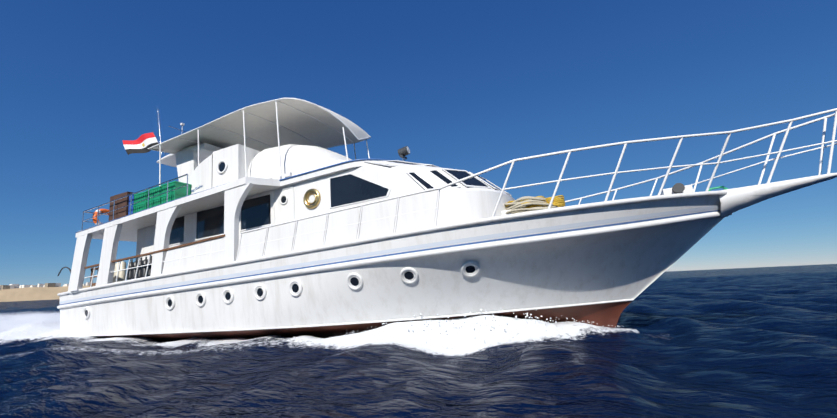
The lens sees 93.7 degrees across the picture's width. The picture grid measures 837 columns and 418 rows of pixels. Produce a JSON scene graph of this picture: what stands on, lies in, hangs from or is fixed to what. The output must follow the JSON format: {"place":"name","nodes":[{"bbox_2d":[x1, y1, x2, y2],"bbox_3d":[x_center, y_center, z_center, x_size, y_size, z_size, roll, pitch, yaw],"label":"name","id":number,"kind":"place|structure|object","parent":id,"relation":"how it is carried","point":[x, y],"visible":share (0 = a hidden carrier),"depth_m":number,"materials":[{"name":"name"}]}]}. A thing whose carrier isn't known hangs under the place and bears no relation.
{"place":"outdoors","nodes":[
{"label":"outdoors","id":0,"kind":"place"},
{"bbox_2d":[0,282,95,301],"bbox_3d":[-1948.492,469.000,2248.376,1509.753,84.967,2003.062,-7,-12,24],"label":"shore","id":1,"kind":"structure","parent":0,"point":[17,292],"depth_m":1888.05,"materials":[{"name":"beige sand"}]},
{"bbox_2d":[0,264,836,417],"bbox_3d":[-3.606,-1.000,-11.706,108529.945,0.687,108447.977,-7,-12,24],"label":"sea","id":2,"kind":"structure","parent":0,"point":[758,342],"depth_m":5.65,"materials":[{"name":"blue liquid"}]},
{"bbox_2d":[13,308,623,352],"bbox_3d":[-5.770,3.522,12.524,21.968,0.756,6.735,-7,-12,24],"label":"spray","id":3,"kind":"object","parent":2,"relation":"on","point":[490,329],"visible":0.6,"depth_m":7.67,"materials":[{"name":"white liquid"}]},
{"bbox_2d":[60,195,725,340],"bbox_3d":[-1.886,2.506,10.851,18.270,2.665,5.520,-11,-13,23],"label":"hull","id":4,"kind":"object","parent":2,"relation":"on","point":[628,264],"visible":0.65,"depth_m":7.80,"materials":[{"name":"paint"}]},
{"bbox_2d":[83,261,479,318],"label":"portholes","id":5,"kind":"object","parent":4,"relation":"attached to","point":[408,275],"visible":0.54,"depth_m":8.28,"materials":[{"name":"white paint"}]},
{"bbox_2d":[79,299,633,336],"bbox_3d":[-2.857,3.094,11.200,16.043,0.318,5.254,-11,-13,23],"label":"chine rail","id":6,"kind":"object","parent":4,"relation":"on","point":[368,321],"visible":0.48,"depth_m":8.02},
{"bbox_2d":[57,190,731,308],"bbox_3d":[-1.978,1.569,11.050,18.277,0.770,5.630,-11,-13,23],"label":"rub rail","id":7,"kind":"object","parent":4,"relation":"on","point":[461,248],"visible":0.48,"depth_m":7.25,"materials":[{"name":"white"}]},
{"bbox_2d":[719,173,836,217],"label":"bowsprit","id":8,"kind":"object","parent":4,"relation":"attached to","point":[734,200],"visible":0.9,"depth_m":7.19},
{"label":"decks","id":9,"kind":"object","parent":4,"relation":"attached to","visible":0},
{"bbox_2d":[57,256,151,285],"bbox_3d":[-8.507,2.351,13.928,5.370,2.930,4.940,-11,-13,23],"label":"aft gear","id":10,"kind":"object","parent":9,"relation":"on","point":[141,272],"visible":0.29,"depth_m":11.27,"materials":[{"name":"black"}]},
{"bbox_2d":[68,183,253,291],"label":"pillars","id":11,"kind":"structure","parent":9,"relation":"on","point":[234,198],"depth_m":10.40,"materials":[{"name":"white paint"}]},
{"bbox_2d":[84,187,439,286],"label":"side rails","id":12,"kind":"object","parent":9,"relation":"on","point":[418,211],"visible":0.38,"depth_m":8.29,"materials":[{"name":"white metal"}]},
{"bbox_2d":[136,161,514,260],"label":"deck house","id":13,"kind":"structure","parent":9,"relation":"on","point":[462,203],"depth_m":8.70,"materials":[{"name":"white paint"}]},
{"bbox_2d":[75,158,388,241],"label":"deck","id":14,"kind":"structure","parent":13,"relation":"on","point":[132,223],"depth_m":10.17,"materials":[{"name":"white paint"}]},
{"bbox_2d":[133,181,190,212],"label":"crates","id":15,"kind":"object","parent":14,"relation":"on","point":[162,198],"visible":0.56,"depth_m":11.05,"materials":[{"name":"green plastic"}]},
{"bbox_2d":[152,115,222,182],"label":"radar arch","id":16,"kind":"structure","parent":14,"relation":"on","point":[184,161],"depth_m":12.78,"materials":[{"name":"white paint"}]},
{"bbox_2d":[122,132,157,154],"bbox_3d":[-10.445,-2.461,14.759,1.788,0.872,0.300,-6,-11,17],"label":"flag","id":17,"kind":"object","parent":16,"relation":"attached to","point":[142,143],"visible":0.92,"depth_m":14.81,"materials":[{"name":"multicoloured fabric"}]},
{"bbox_2d":[81,146,409,229],"bbox_3d":[-4.664,-0.232,12.588,10.594,0.902,5.356,-11,-13,23],"label":"gear","id":18,"kind":"object","parent":14,"relation":"on","point":[121,204],"visible":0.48,"depth_m":11.58,"materials":[{"name":"silver metal"}]},
{"bbox_2d":[148,98,370,185],"bbox_3d":[-4.747,-1.204,12.789,6.782,2.705,3.840,-11,-13,23],"label":"canopy frame","id":19,"kind":"object","parent":14,"relation":"on","point":[343,134],"visible":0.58,"depth_m":11.50,"materials":[{"name":"white metal"}]},
{"bbox_2d":[151,99,369,153],"bbox_3d":[-4.849,-2.004,12.969,6.700,1.082,3.800,-11,-13,23],"label":"canopy","id":20,"kind":"object","parent":19,"relation":"on","point":[319,133],"visible":0.62,"depth_m":12.51,"materials":[{"name":"white fabric"}]},
{"bbox_2d":[188,144,351,194],"bbox_3d":[-3.441,-1.044,12.160,6.150,1.813,4.094,-11,-13,23],"label":"flybridge","id":21,"kind":"object","parent":14,"relation":"on","point":[221,166],"visible":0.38,"depth_m":10.75,"materials":[{"name":"white paint"}]},
{"bbox_2d":[155,160,511,245],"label":"house fittings","id":22,"kind":"object","parent":13,"relation":"attached to","point":[348,188],"visible":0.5,"depth_m":9.40,"materials":[{"name":"black glass"}]},
{"bbox_2d":[502,183,727,214],"bbox_3d":[3.623,-0.028,8.594,5.465,0.668,2.155,-11,-13,23],"label":"deck gear","id":23,"kind":"object","parent":9,"relation":"on","point":[525,204],"visible":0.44,"depth_m":8.26,"materials":[{"name":"beige fabric"}]},
{"bbox_2d":[438,108,836,216],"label":"bow rail","id":24,"kind":"object","parent":9,"relation":"on","point":[722,153],"visible":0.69,"depth_m":7.01,"materials":[{"name":"white metal"}]},
{"bbox_2d":[0,0,836,286],"label":"sky","id":25,"kind":"structure","parent":0,"point":[473,86],"materials":[{"name":"blue"}]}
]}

